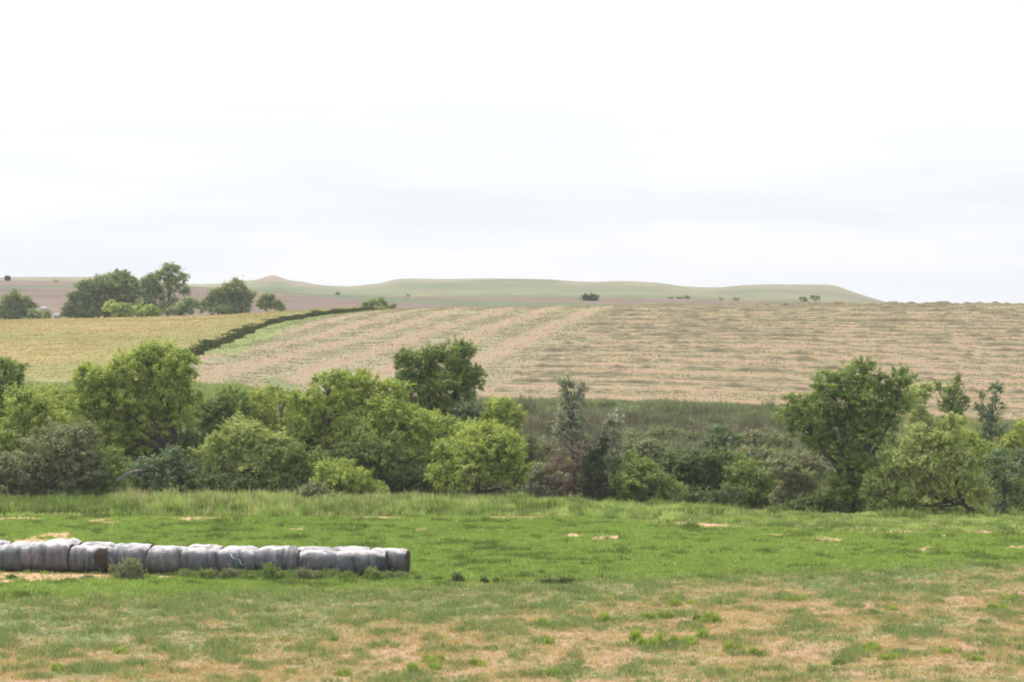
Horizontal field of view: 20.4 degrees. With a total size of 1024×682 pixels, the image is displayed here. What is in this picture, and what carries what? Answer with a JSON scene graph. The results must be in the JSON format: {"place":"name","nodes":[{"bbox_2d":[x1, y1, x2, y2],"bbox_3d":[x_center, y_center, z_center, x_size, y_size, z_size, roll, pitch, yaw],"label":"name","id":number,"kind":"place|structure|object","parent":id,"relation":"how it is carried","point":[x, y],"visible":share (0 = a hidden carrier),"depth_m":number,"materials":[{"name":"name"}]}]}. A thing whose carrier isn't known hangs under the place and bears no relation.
{"place":"outdoors","nodes":[
{"label":"outdoors","id":0,"kind":"place"},
{"bbox_2d":[0,280,788,318],"bbox_3d":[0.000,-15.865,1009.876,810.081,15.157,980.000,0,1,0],"label":"fields","id":1,"kind":"structure","parent":0,"point":[50,295],"depth_m":863.96,"materials":[{"name":"plant"}]},
{"bbox_2d":[0,288,39,318],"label":"tree","id":2,"kind":"object","parent":1,"relation":"on","point":[12,302],"visible":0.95,"depth_m":639.25,"materials":[{"name":"green plant"}]},
{"bbox_2d":[56,272,120,317],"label":"tree","id":3,"kind":"object","parent":1,"relation":"on","point":[90,305],"visible":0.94,"depth_m":638.28,"materials":[{"name":"green plant"}]},
{"bbox_2d":[99,268,141,316],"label":"tree","id":4,"kind":"object","parent":1,"relation":"on","point":[122,293],"visible":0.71,"depth_m":642.70,"materials":[{"name":"green plant"}]},
{"bbox_2d":[101,299,162,316],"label":"shrub","id":5,"kind":"object","parent":1,"relation":"on","point":[117,308],"visible":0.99,"depth_m":624.18,"materials":[{"name":"green plant"}]},
{"bbox_2d":[134,272,172,316],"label":"tree","id":6,"kind":"object","parent":1,"relation":"on","point":[151,290],"visible":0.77,"depth_m":638.59,"materials":[{"name":"green plant"}]},
{"bbox_2d":[153,262,197,315],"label":"tree","id":7,"kind":"object","parent":1,"relation":"on","point":[169,278],"visible":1,"depth_m":635.09,"materials":[{"name":"green plant"}]},
{"bbox_2d":[161,296,202,315],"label":"shrub","id":8,"kind":"object","parent":1,"relation":"on","point":[188,302],"visible":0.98,"depth_m":624.15,"materials":[{"name":"green plant"}]},
{"bbox_2d":[195,274,256,314],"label":"tree","id":9,"kind":"object","parent":1,"relation":"on","point":[230,298],"visible":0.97,"depth_m":638.02,"materials":[{"name":"green plant"}]},
{"bbox_2d":[251,290,287,311],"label":"shrub","id":10,"kind":"object","parent":1,"relation":"on","point":[270,301],"visible":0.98,"depth_m":599.43,"materials":[{"name":"green plant"}]},
{"bbox_2d":[0,275,961,303],"bbox_3d":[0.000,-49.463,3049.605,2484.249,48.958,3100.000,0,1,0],"label":"hills","id":11,"kind":"structure","parent":0,"point":[500,287],"depth_m":2751.27,"materials":[{"name":"green plant"}]},
{"bbox_2d":[0,557,1023,681],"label":"pasture","id":12,"kind":"structure","parent":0,"point":[573,641],"depth_m":117.76,"materials":[{"name":"plant"}]},
{"bbox_2d":[635,631,666,646],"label":"weed clump","id":13,"kind":"object","parent":12,"relation":"on","point":[658,639],"visible":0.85,"depth_m":116.06,"materials":[{"name":"green plant"}]},
{"bbox_2d":[668,631,700,645],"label":"weed clump","id":14,"kind":"object","parent":12,"relation":"on","point":[689,639],"visible":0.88,"depth_m":116.77,"materials":[{"name":"green plant"}]},
{"bbox_2d":[697,610,722,622],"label":"weed clump","id":15,"kind":"object","parent":12,"relation":"on","point":[710,616],"visible":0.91,"depth_m":124.40,"materials":[{"name":"green plant"}]},
{"bbox_2d":[877,651,900,660],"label":"weed clump","id":16,"kind":"object","parent":12,"relation":"on","point":[892,656],"visible":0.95,"depth_m":112.22,"materials":[{"name":"green plant"}]},
{"bbox_2d":[0,512,1023,603],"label":"alfalfa field","id":17,"kind":"structure","parent":0,"point":[36,574],"depth_m":156.48,"materials":[{"name":"green plant"}]},
{"bbox_2d":[0,544,34,570],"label":"hay bale","id":18,"kind":"object","parent":17,"relation":"on","point":[15,557],"visible":0.97,"depth_m":148.41},
{"bbox_2d":[31,541,73,571],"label":"hay bale","id":19,"kind":"object","parent":17,"relation":"on","point":[48,556],"visible":1,"depth_m":148.03},
{"bbox_2d":[68,545,113,571],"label":"hay bale","id":20,"kind":"object","parent":17,"relation":"on","point":[87,558],"visible":0.98,"depth_m":147.75},
{"bbox_2d":[111,556,146,579],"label":"weed clump","id":21,"kind":"object","parent":17,"relation":"on","point":[128,569],"visible":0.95,"depth_m":144.53,"materials":[{"name":"green plant"}]},
{"bbox_2d":[110,545,150,572],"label":"hay bale","id":22,"kind":"object","parent":17,"relation":"on","point":[118,553],"visible":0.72,"depth_m":147.41},
{"bbox_2d":[145,547,183,573],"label":"hay bale","id":23,"kind":"object","parent":17,"relation":"on","point":[160,560],"visible":0.98,"depth_m":147.08},
{"bbox_2d":[181,547,219,572],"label":"hay bale","id":24,"kind":"object","parent":17,"relation":"on","point":[196,558],"visible":0.81,"depth_m":146.75},
{"bbox_2d":[211,566,240,579],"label":"weed clump","id":25,"kind":"object","parent":17,"relation":"on","point":[228,572],"visible":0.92,"depth_m":144.65,"materials":[{"name":"green plant"}]},
{"bbox_2d":[217,549,256,570],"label":"hay bale","id":26,"kind":"object","parent":17,"relation":"on","point":[237,559],"visible":0.77,"depth_m":146.45},
{"bbox_2d":[261,562,279,580],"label":"weed clump","id":27,"kind":"object","parent":17,"relation":"on","point":[269,570],"visible":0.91,"depth_m":143.41,"materials":[{"name":"green plant"}]},
{"bbox_2d":[255,546,300,570],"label":"hay bale","id":28,"kind":"object","parent":17,"relation":"on","point":[284,558],"visible":0.72,"depth_m":146.06},
{"bbox_2d":[176,566,408,580],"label":"weeds","id":29,"kind":"object","parent":17,"relation":"on","point":[292,573],"visible":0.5,"depth_m":145.23,"materials":[{"name":"green plant"}]},
{"bbox_2d":[295,564,324,580],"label":"weed clump","id":30,"kind":"object","parent":17,"relation":"on","point":[303,573],"visible":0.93,"depth_m":144.06,"materials":[{"name":"green plant"}]},
{"bbox_2d":[298,549,337,570],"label":"hay bale","id":31,"kind":"object","parent":17,"relation":"on","point":[315,560],"visible":0.74,"depth_m":145.75},
{"bbox_2d":[336,550,388,575],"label":"hay bale","id":32,"kind":"object","parent":17,"relation":"on","point":[356,561],"visible":0.8,"depth_m":145.40},
{"bbox_2d":[371,548,410,572],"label":"hay bale","id":33,"kind":"object","parent":17,"relation":"on","point":[399,559],"visible":0.49,"depth_m":146.83},
{"bbox_2d":[0,0,1023,302],"label":"sky","id":34,"kind":"structure","parent":0,"point":[874,149],"materials":[{"name":"white"}]},
{"bbox_2d":[1,375,1023,530],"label":"creek bank","id":35,"kind":"structure","parent":0,"point":[598,470],"depth_m":245.25,"materials":[{"name":"green plant"}]},
{"bbox_2d":[0,356,30,428],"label":"tree","id":36,"kind":"object","parent":35,"relation":"on","point":[11,372],"visible":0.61,"depth_m":210.67,"materials":[{"name":"green plant"}]},
{"bbox_2d":[0,450,47,496],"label":"shrub","id":37,"kind":"object","parent":35,"relation":"on","point":[6,474],"visible":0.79,"depth_m":199.58,"materials":[{"name":"green plant"}]},
{"bbox_2d":[0,381,76,478],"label":"tree","id":38,"kind":"object","parent":35,"relation":"on","point":[37,412],"visible":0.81,"depth_m":206.15,"materials":[{"name":"green plant"}]},
{"bbox_2d":[33,380,82,412],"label":"shrub","id":39,"kind":"object","parent":35,"relation":"on","point":[59,394],"visible":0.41,"depth_m":239.29,"materials":[{"name":"green plant"}]},
{"bbox_2d":[7,414,116,497],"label":"shrub","id":40,"kind":"object","parent":35,"relation":"on","point":[66,464],"visible":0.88,"depth_m":200.19,"materials":[{"name":"green plant"}]},
{"bbox_2d":[35,487,113,497],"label":"shrub","id":41,"kind":"object","parent":35,"relation":"on","point":[64,491],"visible":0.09,"depth_m":199.13,"materials":[{"name":"green plant"}]},
{"bbox_2d":[78,442,134,495],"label":"shrub","id":42,"kind":"object","parent":35,"relation":"on","point":[95,487],"visible":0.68,"depth_m":200.41,"materials":[{"name":"green plant"}]},
{"bbox_2d":[56,336,205,494],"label":"tree","id":43,"kind":"object","parent":35,"relation":"on","point":[111,389],"visible":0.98,"depth_m":210.28,"materials":[{"name":"green plant"}]},
{"bbox_2d":[83,424,189,494],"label":"tree","id":44,"kind":"object","parent":35,"relation":"on","point":[133,453],"visible":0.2,"depth_m":217.20,"materials":[{"name":"green plant"}]},
{"bbox_2d":[124,443,211,493],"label":"shrub","id":45,"kind":"object","parent":35,"relation":"on","point":[155,466],"visible":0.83,"depth_m":203.35,"materials":[{"name":"green plant"}]},
{"bbox_2d":[159,425,209,470],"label":"shrub","id":46,"kind":"object","parent":35,"relation":"on","point":[187,438],"visible":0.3,"depth_m":207.05,"materials":[{"name":"green plant"}]},
{"bbox_2d":[180,466,264,494],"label":"shrub","id":47,"kind":"object","parent":35,"relation":"on","point":[221,481],"visible":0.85,"depth_m":201.48,"materials":[{"name":"green plant"}]},
{"bbox_2d":[194,383,261,450],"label":"tree","id":48,"kind":"object","parent":35,"relation":"on","point":[215,410],"visible":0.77,"depth_m":215.44,"materials":[{"name":"green plant"}]},
{"bbox_2d":[187,411,293,491],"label":"tree","id":49,"kind":"object","parent":35,"relation":"on","point":[242,443],"visible":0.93,"depth_m":203.73,"materials":[{"name":"green plant"}]},
{"bbox_2d":[241,387,288,449],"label":"tree","id":50,"kind":"object","parent":35,"relation":"on","point":[260,399],"visible":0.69,"depth_m":217.27,"materials":[{"name":"green plant"}]},
{"bbox_2d":[244,383,303,411],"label":"shrub","id":51,"kind":"object","parent":35,"relation":"on","point":[273,390],"visible":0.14,"depth_m":239.39,"materials":[{"name":"green plant"}]},
{"bbox_2d":[242,434,316,494],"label":"tree","id":52,"kind":"object","parent":35,"relation":"on","point":[291,475],"visible":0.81,"depth_m":202.88,"materials":[{"name":"green plant"}]},
{"bbox_2d":[291,479,347,497],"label":"shrub","id":53,"kind":"object","parent":35,"relation":"on","point":[313,488],"visible":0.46,"depth_m":198.97,"materials":[{"name":"green plant"}]},
{"bbox_2d":[304,438,380,479],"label":"shrub","id":54,"kind":"object","parent":35,"relation":"on","point":[318,453],"visible":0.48,"depth_m":204.78,"materials":[{"name":"green plant"}]},
{"bbox_2d":[301,456,390,496],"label":"shrub","id":55,"kind":"object","parent":35,"relation":"on","point":[346,477],"visible":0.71,"depth_m":200.82,"materials":[{"name":"green plant"}]},
{"bbox_2d":[275,366,428,481],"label":"tree","id":56,"kind":"object","parent":35,"relation":"on","point":[331,427],"visible":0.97,"depth_m":208.38,"materials":[{"name":"green plant"}]},
{"bbox_2d":[331,422,435,480],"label":"tree","id":57,"kind":"object","parent":35,"relation":"on","point":[382,462],"visible":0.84,"depth_m":204.92,"materials":[{"name":"green plant"}]},
{"bbox_2d":[370,457,447,494],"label":"shrub","id":58,"kind":"object","parent":35,"relation":"on","point":[403,479],"visible":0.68,"depth_m":203.77,"materials":[{"name":"green plant"}]},
{"bbox_2d":[376,400,448,485],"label":"tree","id":59,"kind":"object","parent":35,"relation":"on","point":[433,432],"visible":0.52,"depth_m":210.06,"materials":[{"name":"green plant"}]},
{"bbox_2d":[392,332,487,471],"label":"tree","id":60,"kind":"object","parent":35,"relation":"on","point":[437,381],"visible":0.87,"depth_m":231.20,"materials":[{"name":"green plant"}]},
{"bbox_2d":[425,408,473,492],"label":"tree","id":61,"kind":"object","parent":35,"relation":"on","point":[445,421],"visible":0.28,"depth_m":211.57,"materials":[{"name":"green plant"}]},
{"bbox_2d":[445,394,491,427],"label":"shrub","id":62,"kind":"object","parent":35,"relation":"on","point":[463,410],"visible":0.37,"depth_m":227.96,"materials":[{"name":"green plant"}]},
{"bbox_2d":[423,419,535,495],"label":"tree","id":63,"kind":"object","parent":35,"relation":"on","point":[496,469],"visible":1,"depth_m":201.45,"materials":[{"name":"green plant"}]},
{"bbox_2d":[455,416,530,495],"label":"tree","id":64,"kind":"object","parent":35,"relation":"on","point":[474,421],"visible":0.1,"depth_m":221.70,"materials":[{"name":"green plant"}]},
{"bbox_2d":[476,393,528,494],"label":"tree","id":65,"kind":"object","parent":35,"relation":"on","point":[506,415],"visible":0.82,"depth_m":225.26,"materials":[{"name":"green plant"}]},
{"bbox_2d":[0,483,1023,530],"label":"tall grass","id":66,"kind":"structure","parent":35,"relation":"on","point":[285,503],"depth_m":187.67,"materials":[{"name":"green plant"}]},
{"bbox_2d":[0,491,1023,519],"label":"creek weeds","id":67,"kind":"object","parent":35,"relation":"on","point":[89,504],"visible":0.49,"depth_m":188.84,"materials":[{"name":"green plant"}]},
{"bbox_2d":[512,461,565,498],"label":"shrub","id":68,"kind":"object","parent":35,"relation":"on","point":[537,474],"visible":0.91,"depth_m":202.92,"materials":[{"name":"green plant"}]},
{"bbox_2d":[507,429,570,486],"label":"shrub","id":69,"kind":"object","parent":35,"relation":"on","point":[532,440],"visible":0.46,"depth_m":225.47,"materials":[{"name":"green plant"}]},
{"bbox_2d":[115,386,998,500],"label":"brush","id":70,"kind":"object","parent":35,"relation":"on","point":[690,434],"visible":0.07,"depth_m":247.41,"materials":[{"name":"green plant"}]},
{"bbox_2d":[533,441,601,497],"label":"shrub","id":71,"kind":"object","parent":35,"relation":"on","point":[568,480],"visible":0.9,"depth_m":202.14,"materials":[{"name":"green plant"}]},
{"bbox_2d":[546,371,591,496],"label":"tree","id":72,"kind":"object","parent":35,"relation":"on","point":[566,411],"visible":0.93,"depth_m":205.90,"materials":[{"name":"green plant"}]},
{"bbox_2d":[531,414,618,499],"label":"dead tree","id":73,"kind":"object","parent":35,"relation":"on","point":[577,453],"visible":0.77,"depth_m":202.16,"materials":[{"name":"brown wood"}]},
{"bbox_2d":[574,431,613,501],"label":"tree","id":74,"kind":"object","parent":35,"relation":"on","point":[592,457],"visible":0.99,"depth_m":200.57,"materials":[{"name":"green plant"}]},
{"bbox_2d":[596,407,628,500],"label":"tree","id":75,"kind":"object","parent":35,"relation":"on","point":[617,415],"visible":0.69,"depth_m":204.78,"materials":[{"name":"green plant"}]},
{"bbox_2d":[602,447,659,502],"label":"shrub","id":76,"kind":"object","parent":35,"relation":"on","point":[629,454],"visible":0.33,"depth_m":205.46,"materials":[{"name":"green plant"}]},
{"bbox_2d":[608,455,688,502],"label":"shrub","id":77,"kind":"object","parent":35,"relation":"on","point":[647,475],"visible":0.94,"depth_m":200.57,"materials":[{"name":"green plant"}]},
{"bbox_2d":[620,434,676,484],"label":"shrub","id":78,"kind":"object","parent":35,"relation":"on","point":[647,447],"visible":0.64,"depth_m":220.34,"materials":[{"name":"green plant"}]},
{"bbox_2d":[620,422,687,440],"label":"shrub","id":79,"kind":"object","parent":35,"relation":"on","point":[656,432],"visible":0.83,"depth_m":232.35,"materials":[{"name":"green plant"}]},
{"bbox_2d":[655,444,744,492],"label":"shrub","id":80,"kind":"object","parent":35,"relation":"on","point":[684,465],"visible":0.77,"depth_m":206.84,"materials":[{"name":"green plant"}]},
{"bbox_2d":[666,483,748,507],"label":"shrub","id":81,"kind":"object","parent":35,"relation":"on","point":[732,495],"visible":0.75,"depth_m":198.66,"materials":[{"name":"green plant"}]},
{"bbox_2d":[700,423,747,451],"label":"shrub","id":82,"kind":"object","parent":35,"relation":"on","point":[724,437],"visible":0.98,"depth_m":236.02,"materials":[{"name":"green plant"}]},
{"bbox_2d":[716,455,791,509],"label":"shrub","id":83,"kind":"object","parent":35,"relation":"on","point":[754,488],"visible":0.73,"depth_m":202.53,"materials":[{"name":"green plant"}]},
{"bbox_2d":[735,443,791,462],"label":"shrub","id":84,"kind":"object","parent":35,"relation":"on","point":[765,452],"visible":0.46,"depth_m":221.97,"materials":[{"name":"green plant"}]},
{"bbox_2d":[734,429,797,454],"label":"shrub","id":85,"kind":"object","parent":35,"relation":"on","point":[759,438],"visible":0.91,"depth_m":234.50,"materials":[{"name":"green plant"}]},
{"bbox_2d":[762,455,827,507],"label":"shrub","id":86,"kind":"object","parent":35,"relation":"on","point":[795,474],"visible":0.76,"depth_m":199.38,"materials":[{"name":"green plant"}]},
{"bbox_2d":[761,442,829,510],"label":"shrub","id":87,"kind":"object","parent":35,"relation":"on","point":[799,453],"visible":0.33,"depth_m":210.97,"materials":[{"name":"green plant"}]},
{"bbox_2d":[773,488,839,513],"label":"shrub","id":88,"kind":"object","parent":35,"relation":"on","point":[815,502],"visible":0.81,"depth_m":195.22,"materials":[{"name":"green plant"}]},
{"bbox_2d":[770,354,921,513],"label":"tree","id":89,"kind":"object","parent":35,"relation":"on","point":[861,394],"visible":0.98,"depth_m":195.53,"materials":[{"name":"green plant"}]},
{"bbox_2d":[866,429,899,507],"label":"shrub","id":90,"kind":"object","parent":35,"relation":"on","point":[893,441],"visible":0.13,"depth_m":208.45,"materials":[{"name":"green plant"}]},
{"bbox_2d":[900,379,941,474],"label":"tree","id":91,"kind":"object","parent":35,"relation":"on","point":[920,410],"visible":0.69,"depth_m":231.67,"materials":[{"name":"green plant"}]},
{"bbox_2d":[857,411,995,513],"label":"tree","id":92,"kind":"object","parent":35,"relation":"on","point":[965,461],"visible":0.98,"depth_m":192.28,"materials":[{"name":"green plant"}]},
{"bbox_2d":[867,494,987,515],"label":"shrub","id":93,"kind":"object","parent":35,"relation":"on","point":[885,503],"visible":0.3,"depth_m":198.37,"materials":[{"name":"green plant"}]},
{"bbox_2d":[932,374,971,454],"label":"tree","id":94,"kind":"object","parent":35,"relation":"on","point":[953,407],"visible":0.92,"depth_m":239.74,"materials":[{"name":"green plant"}]},
{"bbox_2d":[942,426,1008,506],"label":"shrub","id":95,"kind":"object","parent":35,"relation":"on","point":[983,448],"visible":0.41,"depth_m":213.87,"materials":[{"name":"green plant"}]},
{"bbox_2d":[973,380,1011,444],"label":"tree","id":96,"kind":"object","parent":35,"relation":"on","point":[987,415],"visible":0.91,"depth_m":240.02,"materials":[{"name":"green plant"}]},
{"bbox_2d":[974,447,1023,514],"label":"tree","id":97,"kind":"object","parent":35,"relation":"on","point":[1001,476],"visible":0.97,"depth_m":189.06,"materials":[{"name":"green plant"}]},
{"bbox_2d":[995,416,1023,465],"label":"shrub","id":98,"kind":"object","parent":35,"relation":"on","point":[1013,439],"visible":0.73,"depth_m":221.38,"materials":[{"name":"green plant"}]},
{"bbox_2d":[1001,470,1023,515],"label":"tree","id":99,"kind":"object","parent":35,"relation":"on","point":[1017,502],"visible":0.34,"depth_m":199.81,"materials":[{"name":"green plant"}]},
{"bbox_2d":[149,304,1023,422],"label":"hay field","id":100,"kind":"structure","parent":0,"point":[478,337],"depth_m":322.74,"materials":[{"name":"plant"}]},
{"bbox_2d":[0,306,384,378],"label":"crop heads","id":101,"kind":"object","parent":100,"relation":"on","point":[48,320],"visible":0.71,"depth_m":377.67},
{"bbox_2d":[0,307,389,383],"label":"standing crop","id":102,"kind":"object","parent":100,"relation":"on","point":[41,377],"visible":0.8,"depth_m":354.94,"materials":[{"name":"plant"}]},
{"bbox_2d":[158,306,376,374],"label":"crop edge","id":103,"kind":"object","parent":100,"relation":"on","point":[211,344],"visible":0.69,"depth_m":381.47,"materials":[{"name":"green plant"}]},
{"bbox_2d":[358,296,396,308],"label":"shrub","id":104,"kind":"object","parent":100,"relation":"on","point":[375,303],"visible":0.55,"depth_m":519.60,"materials":[{"name":"green plant"}]},
{"bbox_2d":[191,303,1023,421],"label":"cut hay","id":105,"kind":"object","parent":100,"relation":"on","point":[368,326],"visible":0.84,"depth_m":348.06,"materials":[{"name":"beige plant"}]},
{"bbox_2d":[493,301,1023,415],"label":"windrows","id":106,"kind":"object","parent":100,"relation":"on","point":[600,328],"visible":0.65,"depth_m":355.03,"materials":[{"name":"beige plant"}]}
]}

